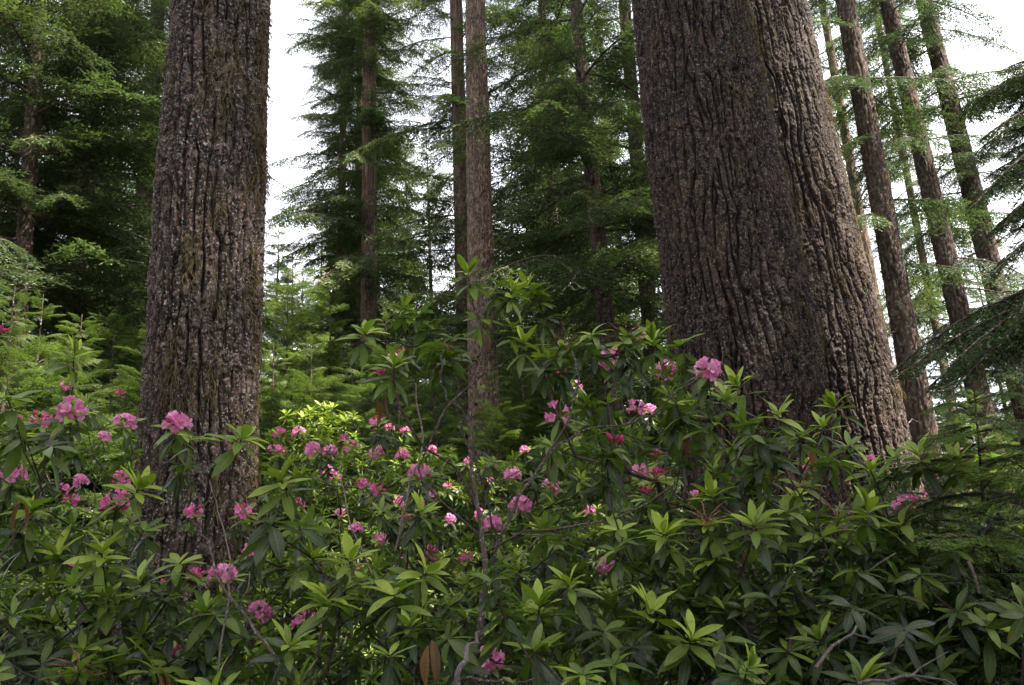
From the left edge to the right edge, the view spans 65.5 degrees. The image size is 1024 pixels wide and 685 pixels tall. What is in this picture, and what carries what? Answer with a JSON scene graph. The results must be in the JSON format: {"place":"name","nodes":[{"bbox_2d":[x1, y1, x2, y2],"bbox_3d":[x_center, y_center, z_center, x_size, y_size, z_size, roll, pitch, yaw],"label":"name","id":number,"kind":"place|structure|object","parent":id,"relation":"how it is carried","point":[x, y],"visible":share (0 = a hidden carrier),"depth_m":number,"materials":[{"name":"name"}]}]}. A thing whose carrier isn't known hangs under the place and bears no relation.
{"place":"outdoors","nodes":[
{"label":"outdoors","id":0,"kind":"place"},
{"bbox_2d":[0,0,1023,504],"label":"sky","id":1,"kind":"structure","parent":0,"point":[288,82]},
{"bbox_3d":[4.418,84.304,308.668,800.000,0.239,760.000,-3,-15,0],"label":"ground","id":2,"kind":"structure","parent":0,"visible":0},
{"bbox_2d":[0,284,91,672],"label":"young hemlock","id":3,"kind":"object","parent":2,"relation":"on","point":[3,381],"visible":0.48,"depth_m":10.31,"materials":[{"name":"green plant"}]},
{"bbox_2d":[0,289,118,676],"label":"young hemlock","id":4,"kind":"object","parent":2,"relation":"on","point":[23,383],"visible":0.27,"depth_m":11.24,"materials":[{"name":"green plant"}]},
{"bbox_2d":[0,43,134,391],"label":"conifer","id":5,"kind":"object","parent":2,"relation":"on","point":[64,214],"visible":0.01,"depth_m":32.49,"materials":[{"name":"green plant"}]},
{"bbox_2d":[0,313,135,681],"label":"young hemlock","id":6,"kind":"object","parent":2,"relation":"on","point":[53,401],"visible":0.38,"depth_m":9.96,"materials":[{"name":"green plant"}]},
{"bbox_2d":[0,0,135,483],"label":"hemlock tree","id":7,"kind":"object","parent":2,"relation":"on","point":[38,164],"visible":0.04,"depth_m":17.50,"materials":[{"name":"green plant"}]},
{"bbox_2d":[23,293,116,557],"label":"young hemlock","id":8,"kind":"object","parent":2,"relation":"on","point":[54,323],"visible":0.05,"depth_m":14.46,"materials":[{"name":"green plant"}]},
{"bbox_2d":[8,295,144,644],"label":"young hemlock","id":9,"kind":"object","parent":2,"relation":"on","point":[129,342],"visible":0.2,"depth_m":12.31,"materials":[{"name":"green plant"}]},
{"bbox_2d":[0,0,169,593],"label":"hemlock tree","id":10,"kind":"object","parent":2,"relation":"on","point":[23,243],"visible":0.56,"depth_m":13.84,"materials":[{"name":"green plant"}]},
{"bbox_2d":[2,0,170,472],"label":"hemlock tree","id":11,"kind":"object","parent":2,"relation":"on","point":[163,15],"visible":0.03,"depth_m":20.83,"materials":[{"name":"green plant"}]},
{"bbox_2d":[37,322,145,682],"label":"young hemlock","id":12,"kind":"object","parent":2,"relation":"on","point":[131,381],"visible":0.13,"depth_m":10.95,"materials":[{"name":"green plant"}]},
{"bbox_2d":[0,324,220,684],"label":"rhododendron shrub","id":13,"kind":"object","parent":2,"relation":"on","point":[127,440],"visible":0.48,"depth_m":4.53,"materials":[{"name":"green plant"}]},
{"bbox_2d":[0,333,226,684],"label":"rhododendron shrub","id":14,"kind":"object","parent":2,"relation":"on","point":[53,444],"visible":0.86,"depth_m":2.63,"materials":[{"name":"green plant"}]},
{"bbox_2d":[86,285,145,519],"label":"young hemlock","id":15,"kind":"object","parent":2,"relation":"on","point":[136,347],"visible":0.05,"depth_m":15.28,"materials":[{"name":"green plant"}]},
{"bbox_2d":[0,390,251,684],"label":"rhododendron shrub","id":16,"kind":"object","parent":2,"relation":"on","point":[29,664],"visible":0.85,"depth_m":2.37,"materials":[{"name":"green plant"}]},
{"bbox_2d":[0,0,281,633],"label":"hemlock tree","id":17,"kind":"object","parent":2,"relation":"on","point":[137,203],"visible":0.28,"depth_m":14.49,"materials":[{"name":"green plant"}]},
{"bbox_2d":[0,387,308,684],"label":"rhododendron shrub","id":18,"kind":"object","parent":2,"relation":"on","point":[56,510],"visible":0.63,"depth_m":5.18,"materials":[{"name":"green plant"}]},
{"bbox_2d":[0,403,349,684],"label":"rhododendron shrub","id":19,"kind":"object","parent":2,"relation":"on","point":[146,479],"visible":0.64,"depth_m":2.96,"materials":[{"name":"green plant"}]},
{"bbox_2d":[16,392,356,684],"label":"rhododendron shrub","id":20,"kind":"object","parent":2,"relation":"on","point":[266,612],"visible":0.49,"depth_m":3.79,"materials":[{"name":"green plant"}]},
{"bbox_2d":[0,543,373,684],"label":"rhododendron shrub","id":21,"kind":"object","parent":2,"relation":"on","point":[288,659],"visible":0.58,"depth_m":2.28,"materials":[{"name":"green plant"}]},
{"bbox_2d":[112,0,276,683],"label":"old fir tree","id":22,"kind":"object","parent":2,"relation":"on","point":[201,357],"visible":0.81,"depth_m":7.28,"materials":[{"name":"brown plant"}]},
{"bbox_2d":[87,10,310,435],"bbox_3d":[-10.796,-3.684,26.059,8.814,28.317,8.346,-2,-15,0],"label":"hemlock tree","id":23,"kind":"object","parent":2,"relation":"on","point":[269,252],"visible":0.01,"depth_m":26.91,"materials":[{"name":"green plant"}]},
{"bbox_2d":[57,381,388,684],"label":"rhododendron shrub","id":24,"kind":"object","parent":2,"relation":"on","point":[287,441],"visible":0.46,"depth_m":7.38,"materials":[{"name":"green plant"}]},
{"bbox_2d":[66,423,434,684],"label":"rhododendron shrub","id":25,"kind":"object","parent":2,"relation":"on","point":[222,462],"visible":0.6,"depth_m":2.57,"materials":[{"name":"green plant"}]},
{"bbox_2d":[57,450,447,684],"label":"rhododendron shrub","id":26,"kind":"object","parent":2,"relation":"on","point":[259,542],"visible":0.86,"depth_m":2.38,"materials":[{"name":"green plant"}]},
{"bbox_2d":[257,255,299,501],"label":"conifer","id":27,"kind":"object","parent":2,"relation":"on","point":[275,280],"visible":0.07,"depth_m":31.71,"materials":[{"name":"green plant"}]},
{"bbox_2d":[259,223,298,501],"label":"conifer","id":28,"kind":"object","parent":2,"relation":"on","point":[278,249],"visible":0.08,"depth_m":42.74,"materials":[{"name":"green plant"}]},
{"bbox_2d":[264,249,322,379],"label":"conifer","id":29,"kind":"object","parent":2,"relation":"on","point":[286,279],"visible":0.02,"depth_m":34.63,"materials":[{"name":"green plant"}]},
{"bbox_2d":[255,341,348,675],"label":"young hemlock","id":30,"kind":"object","parent":2,"relation":"on","point":[272,407],"visible":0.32,"depth_m":11.92,"materials":[{"name":"green plant"}]},
{"bbox_2d":[257,267,350,607],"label":"young hemlock","id":31,"kind":"object","parent":2,"relation":"on","point":[266,391],"visible":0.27,"depth_m":16.51,"materials":[{"name":"green plant"}]},
{"bbox_2d":[257,251,352,522],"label":"young hemlock","id":32,"kind":"object","parent":2,"relation":"on","point":[312,298],"visible":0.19,"depth_m":20.77,"materials":[{"name":"green plant"}]},
{"bbox_2d":[257,331,386,652],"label":"young hemlock","id":33,"kind":"object","parent":2,"relation":"on","point":[326,382],"visible":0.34,"depth_m":13.08,"materials":[{"name":"green plant"}]},
{"bbox_2d":[240,400,433,684],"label":"rhododendron shrub","id":34,"kind":"object","parent":2,"relation":"on","point":[325,432],"visible":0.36,"depth_m":7.56,"materials":[{"name":"green plant"}]},
{"bbox_2d":[260,284,420,614],"bbox_3d":[-3.922,2.608,16.876,5.054,8.088,5.000,-3,-15,0],"label":"young hemlock","id":35,"kind":"object","parent":2,"relation":"on","point":[331,350],"visible":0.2,"depth_m":17.43,"materials":[{"name":"green plant"}]},
{"bbox_2d":[261,0,421,437],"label":"fir tree","id":36,"kind":"object","parent":2,"relation":"on","point":[323,22],"visible":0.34,"depth_m":29.29,"materials":[{"name":"green plant"}]},
{"bbox_2d":[289,2,425,437],"bbox_3d":[-6.214,-6.183,31.759,5.333,33.001,6.333,3,-16,-20],"label":"fir tree","id":37,"kind":"object","parent":2,"relation":"on","point":[325,162],"visible":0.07,"depth_m":30.61,"materials":[{"name":"green plant"}]},
{"bbox_2d":[307,347,407,557],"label":"young hemlock","id":38,"kind":"object","parent":2,"relation":"on","point":[346,391],"visible":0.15,"depth_m":15.11,"materials":[{"name":"green plant"}]},
{"bbox_2d":[265,0,454,437],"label":"fir tree","id":39,"kind":"object","parent":2,"relation":"on","point":[369,21],"visible":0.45,"depth_m":27.43,"materials":[{"name":"green plant"}]},
{"bbox_2d":[279,357,453,654],"bbox_3d":[-2.156,2.690,12.789,3.528,5.050,3.128,-3,-15,0],"label":"young hemlock","id":40,"kind":"object","parent":2,"relation":"on","point":[359,393],"visible":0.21,"depth_m":13.01,"materials":[{"name":"green plant"}]},
{"bbox_2d":[174,531,565,684],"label":"rhododendron shrub","id":41,"kind":"object","parent":2,"relation":"on","point":[390,608],"visible":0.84,"depth_m":2.26,"materials":[{"name":"green plant"}]},
{"bbox_2d":[264,354,505,681],"bbox_3d":[-1.314,2.040,7.832,2.668,3.556,2.178,-12,-18,31],"label":"rhododendron shrub","id":42,"kind":"object","parent":2,"relation":"on","point":[449,517],"visible":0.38,"depth_m":7.59,"materials":[{"name":"green plant"}]},
{"bbox_2d":[322,102,456,442],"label":"conifer","id":43,"kind":"object","parent":2,"relation":"on","point":[386,287],"depth_m":35.55,"materials":[{"name":"green plant"}]},
{"bbox_2d":[222,344,562,684],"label":"rhododendron shrub","id":44,"kind":"object","parent":2,"relation":"on","point":[378,495],"visible":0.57,"depth_m":4.41,"materials":[{"name":"green plant"}]},
{"bbox_2d":[294,375,492,683],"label":"young hemlock","id":45,"kind":"object","parent":2,"relation":"on","point":[408,410],"visible":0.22,"depth_m":10.76,"materials":[{"name":"green plant"}]},
{"bbox_2d":[341,307,460,498],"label":"young hemlock","id":46,"kind":"object","parent":2,"relation":"on","point":[380,361],"visible":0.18,"depth_m":20.35,"materials":[{"name":"green plant"}]},
{"bbox_2d":[250,293,576,684],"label":"rhododendron shrub","id":47,"kind":"object","parent":2,"relation":"on","point":[428,343],"visible":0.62,"depth_m":3.12,"materials":[{"name":"green plant"}]},
{"bbox_2d":[362,341,467,564],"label":"young hemlock","id":48,"kind":"object","parent":2,"relation":"on","point":[419,378],"visible":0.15,"depth_m":16.09,"materials":[{"name":"green plant"}]},
{"bbox_2d":[382,134,455,505],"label":"conifer","id":49,"kind":"object","parent":2,"relation":"on","point":[418,273],"visible":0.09,"depth_m":34.88,"materials":[{"name":"green plant"}]},
{"bbox_2d":[383,129,454,411],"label":"conifer","id":50,"kind":"object","parent":2,"relation":"on","point":[412,162],"visible":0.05,"depth_m":43.71,"materials":[{"name":"green plant"}]},
{"bbox_2d":[390,328,467,552],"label":"young hemlock","id":51,"kind":"object","parent":2,"relation":"on","point":[419,383],"visible":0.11,"depth_m":19.23,"materials":[{"name":"green plant"}]},
{"bbox_2d":[361,357,500,634],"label":"young hemlock","id":52,"kind":"object","parent":2,"relation":"on","point":[441,396],"visible":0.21,"depth_m":13.02,"materials":[{"name":"green plant"}]},
{"bbox_2d":[279,543,593,684],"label":"rhododendron shrub","id":53,"kind":"object","parent":2,"relation":"on","point":[461,651],"visible":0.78,"depth_m":2.03,"materials":[{"name":"green plant"}]},
{"bbox_2d":[283,347,604,684],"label":"rhododendron shrub","id":54,"kind":"object","parent":2,"relation":"on","point":[434,556],"visible":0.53,"depth_m":5.07,"materials":[{"name":"green plant"}]},
{"bbox_2d":[356,436,579,679],"bbox_3d":[-0.424,2.465,8.480,2.555,2.981,2.256,-3,-15,0],"label":"rhododendron shrub","id":55,"kind":"object","parent":2,"relation":"on","point":[476,556],"visible":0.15,"depth_m":8.80,"materials":[{"name":"green plant"}]},
{"bbox_2d":[350,0,586,461],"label":"fir tree","id":56,"kind":"object","parent":2,"relation":"on","point":[455,98],"visible":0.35,"depth_m":24.97,"materials":[{"name":"green plant"}]},
{"bbox_2d":[425,328,515,564],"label":"young hemlock","id":57,"kind":"object","parent":2,"relation":"on","point":[460,411],"visible":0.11,"depth_m":17.10,"materials":[{"name":"green plant"}]},
{"bbox_2d":[463,0,500,566],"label":"fir tree","id":58,"kind":"object","parent":2,"relation":"on","point":[480,241],"visible":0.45,"depth_m":16.04,"materials":[{"name":"brown plant"}]},
{"bbox_2d":[439,291,550,518],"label":"young hemlock","id":59,"kind":"object","parent":2,"relation":"on","point":[506,373],"visible":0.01,"depth_m":22.31,"materials":[{"name":"green plant"}]},
{"bbox_2d":[420,365,599,664],"bbox_3d":[-0.080,2.584,11.706,3.000,4.589,2.877,-3,-15,0],"label":"young hemlock","id":60,"kind":"object","parent":2,"relation":"on","point":[497,425],"visible":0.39,"depth_m":11.87,"materials":[{"name":"green plant"}]},
{"bbox_2d":[453,325,593,564],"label":"young hemlock","id":61,"kind":"object","parent":2,"relation":"on","point":[516,381],"visible":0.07,"depth_m":17.04,"materials":[{"name":"green plant"}]},
{"bbox_2d":[354,371,696,684],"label":"rhododendron shrub","id":62,"kind":"object","parent":2,"relation":"on","point":[574,483],"visible":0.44,"depth_m":4.42,"materials":[{"name":"green plant"}]},
{"bbox_2d":[362,254,700,684],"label":"rhododendron shrub","id":63,"kind":"object","parent":2,"relation":"on","point":[490,644],"visible":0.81,"depth_m":2.79,"materials":[{"name":"green plant"}]},
{"bbox_2d":[464,351,605,633],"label":"young hemlock","id":64,"kind":"object","parent":2,"relation":"on","point":[528,434],"visible":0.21,"depth_m":13.89,"materials":[{"name":"green plant"}]},
{"bbox_2d":[453,0,639,436],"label":"fir tree","id":65,"kind":"object","parent":2,"relation":"on","point":[524,5],"visible":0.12,"depth_m":24.35,"materials":[{"name":"green plant"}]},
{"bbox_2d":[422,0,688,625],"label":"hemlock tree","id":66,"kind":"object","parent":2,"relation":"on","point":[595,214],"visible":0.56,"depth_m":15.45,"materials":[{"name":"green plant"}]},
{"bbox_2d":[491,343,634,628],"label":"young hemlock","id":67,"kind":"object","parent":2,"relation":"on","point":[541,413],"visible":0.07,"depth_m":13.89,"materials":[{"name":"green plant"}]},
{"bbox_2d":[496,147,635,500],"bbox_3d":[1.783,0.805,28.804,7.160,19.360,6.989,-2,-15,0],"label":"conifer","id":68,"kind":"object","parent":2,"relation":"on","point":[552,340],"depth_m":28.62,"materials":[{"name":"green plant"}]},
{"bbox_2d":[438,380,696,679],"bbox_3d":[0.541,2.138,7.867,2.580,3.196,2.357,-3,-15,0],"label":"rhododendron shrub","id":69,"kind":"object","parent":2,"relation":"on","point":[525,448],"visible":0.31,"depth_m":7.70,"materials":[{"name":"green plant"}]},
{"bbox_2d":[504,311,645,600],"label":"young hemlock","id":70,"kind":"object","parent":2,"relation":"on","point":[540,348],"visible":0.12,"depth_m":20.30,"materials":[{"name":"green plant"}]},
{"bbox_2d":[386,270,793,684],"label":"rhododendron shrub","id":71,"kind":"object","parent":2,"relation":"on","point":[555,463],"visible":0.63,"depth_m":3.08,"materials":[{"name":"green plant"}]},
{"bbox_2d":[491,0,688,586],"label":"hemlock tree","id":72,"kind":"object","parent":2,"relation":"on","point":[636,158],"visible":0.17,"depth_m":19.46,"materials":[{"name":"green plant"}]},
{"bbox_2d":[495,2,687,554],"bbox_3d":[2.333,-2.683,31.288,10.081,30.056,9.795,-4,-14,0],"label":"conifer","id":73,"kind":"object","parent":2,"relation":"on","point":[631,311],"visible":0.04,"depth_m":30.73,"materials":[{"name":"green plant"}]},
{"bbox_2d":[443,328,743,684],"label":"rhododendron shrub","id":74,"kind":"object","parent":2,"relation":"on","point":[553,488],"visible":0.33,"depth_m":5.43,"materials":[{"name":"green plant"}]},
{"bbox_2d":[504,369,686,678],"bbox_3d":[1.145,2.610,11.689,3.162,4.542,3.222,-3,-15,0],"label":"young hemlock","id":75,"kind":"object","parent":2,"relation":"on","point":[590,539],"visible":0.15,"depth_m":11.73,"materials":[{"name":"green plant"}]},
{"bbox_2d":[431,509,770,684],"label":"rhododendron shrub","id":76,"kind":"object","parent":2,"relation":"on","point":[598,669],"visible":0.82,"depth_m":2.14,"materials":[{"name":"green plant"}]},
{"bbox_2d":[563,0,681,536],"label":"conifer","id":77,"kind":"object","parent":2,"relation":"on","point":[623,153],"visible":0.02,"depth_m":38.43,"materials":[{"name":"green plant"}]},
{"bbox_2d":[511,399,814,684],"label":"rhododendron shrub","id":78,"kind":"object","parent":2,"relation":"on","point":[569,516],"visible":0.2,"depth_m":4.88,"materials":[{"name":"green plant"}]},
{"bbox_2d":[474,406,857,684],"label":"rhododendron shrub","id":79,"kind":"object","parent":2,"relation":"on","point":[678,654],"visible":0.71,"depth_m":2.42,"materials":[{"name":"green plant"}]},
{"bbox_2d":[510,319,890,684],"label":"rhododendron shrub","id":80,"kind":"object","parent":2,"relation":"on","point":[690,419],"visible":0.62,"depth_m":2.96,"materials":[{"name":"green plant"}]},
{"bbox_2d":[556,348,898,684],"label":"rhododendron shrub","id":81,"kind":"object","parent":2,"relation":"on","point":[622,387],"visible":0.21,"depth_m":3.94,"materials":[{"name":"green plant"}]},
{"bbox_2d":[630,0,863,683],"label":"old fir tree","id":82,"kind":"object","parent":2,"relation":"on","point":[736,287],"visible":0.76,"depth_m":8.39,"materials":[{"name":"brown plant"}]},
{"bbox_2d":[572,365,1021,684],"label":"rhododendron shrub","id":83,"kind":"object","parent":2,"relation":"on","point":[898,603],"visible":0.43,"depth_m":3.04,"materials":[{"name":"green plant"}]},
{"bbox_2d":[583,391,1023,684],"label":"rhododendron shrub","id":84,"kind":"object","parent":2,"relation":"on","point":[785,655],"visible":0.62,"depth_m":2.42,"materials":[{"name":"green plant"}]},
{"bbox_2d":[856,651,955,684],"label":"dead branch","id":85,"kind":"object","parent":84,"relation":"attached to","point":[862,682],"visible":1,"depth_m":1.79,"materials":[{"name":"brown wood"}]},
{"bbox_2d":[656,481,1023,684],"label":"rhododendron shrub","id":86,"kind":"object","parent":2,"relation":"on","point":[1012,613],"visible":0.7,"depth_m":2.27,"materials":[{"name":"green plant"}]},
{"bbox_2d":[814,612,903,668],"bbox_3d":[0.837,0.713,1.911,0.276,0.110,0.075,6,-18,-31],"label":"dead branch","id":87,"kind":"object","parent":86,"relation":"attached to","point":[824,656],"visible":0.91,"depth_m":1.90,"materials":[{"name":"brown wood"}]},
{"bbox_2d":[677,417,1011,683],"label":"rhododendron shrub","id":88,"kind":"object","parent":2,"relation":"on","point":[769,459],"visible":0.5,"depth_m":2.74,"materials":[{"name":"green plant"}]},
{"bbox_2d":[710,381,980,679],"bbox_3d":[2.802,1.637,6.351,1.905,3.149,1.741,-3,-15,0],"label":"rhododendron shrub","id":89,"kind":"object","parent":2,"relation":"on","point":[812,473],"visible":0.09,"depth_m":6.34,"materials":[{"name":"green plant"}]},
{"bbox_2d":[749,0,944,611],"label":"old fir tree","id":90,"kind":"object","parent":2,"relation":"on","point":[857,350],"visible":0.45,"depth_m":10.64,"materials":[{"name":"brown plant"}]},
{"bbox_2d":[809,0,945,427],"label":"fir tree","id":91,"kind":"object","parent":2,"relation":"on","point":[829,41],"visible":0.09,"depth_m":26.09,"materials":[{"name":"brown plant"}]},
{"bbox_2d":[761,465,1023,682],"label":"rhododendron shrub","id":92,"kind":"object","parent":2,"relation":"on","point":[939,479],"visible":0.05,"depth_m":4.69,"materials":[{"name":"green plant"}]},
{"bbox_2d":[794,473,1023,684],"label":"hemlock sapling","id":93,"kind":"object","parent":2,"relation":"on","point":[928,526],"visible":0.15,"depth_m":2.89,"materials":[{"name":"green plant"}]},
{"bbox_2d":[808,0,1023,579],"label":"fir tree","id":94,"kind":"object","parent":2,"relation":"on","point":[956,305],"visible":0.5,"depth_m":17.23,"materials":[{"name":"green plant"}]},
{"bbox_2d":[809,0,1023,529],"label":"fir tree","id":95,"kind":"object","parent":2,"relation":"on","point":[857,79],"visible":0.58,"depth_m":13.98,"materials":[{"name":"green plant"}]},
{"bbox_2d":[817,522,1022,684],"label":"rhododendron shrub","id":96,"kind":"object","parent":2,"relation":"on","point":[943,662],"visible":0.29,"depth_m":2.42,"materials":[{"name":"green plant"}]},
{"bbox_2d":[820,378,1023,684],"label":"hemlock sapling","id":97,"kind":"object","parent":2,"relation":"on","point":[999,544],"visible":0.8,"depth_m":2.58,"materials":[{"name":"green plant"}]},
{"bbox_2d":[830,0,1013,500],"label":"fir tree","id":98,"kind":"object","parent":2,"relation":"on","point":[910,188],"visible":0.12,"depth_m":32.35,"materials":[{"name":"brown plant"}]},
{"bbox_2d":[834,0,1023,464],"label":"fir tree","id":99,"kind":"object","parent":2,"relation":"on","point":[971,188],"visible":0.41,"depth_m":19.39,"materials":[{"name":"green plant"}]},
{"bbox_2d":[847,461,1023,638],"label":"rhododendron shrub","id":100,"kind":"object","parent":2,"relation":"on","point":[948,525],"visible":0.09,"depth_m":3.74,"materials":[{"name":"green plant"}]},
{"bbox_2d":[884,60,1023,406],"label":"hemlock tree","id":101,"kind":"object","parent":2,"relation":"on","point":[995,333],"visible":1,"depth_m":6.38,"materials":[{"name":"green plant"}]},
{"bbox_2d":[932,384,1000,562],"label":"young hemlock","id":102,"kind":"object","parent":2,"relation":"on","point":[944,422],"visible":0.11,"depth_m":16.82,"materials":[{"name":"green plant"}]},
{"bbox_2d":[942,389,1023,565],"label":"young hemlock","id":103,"kind":"object","parent":2,"relation":"on","point":[990,439],"visible":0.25,"depth_m":12.72,"materials":[{"name":"green plant"}]},
{"bbox_2d":[957,243,1023,527],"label":"conifer","id":104,"kind":"object","parent":2,"relation":"on","point":[1004,402],"visible":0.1,"depth_m":40.31,"materials":[{"name":"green plant"}]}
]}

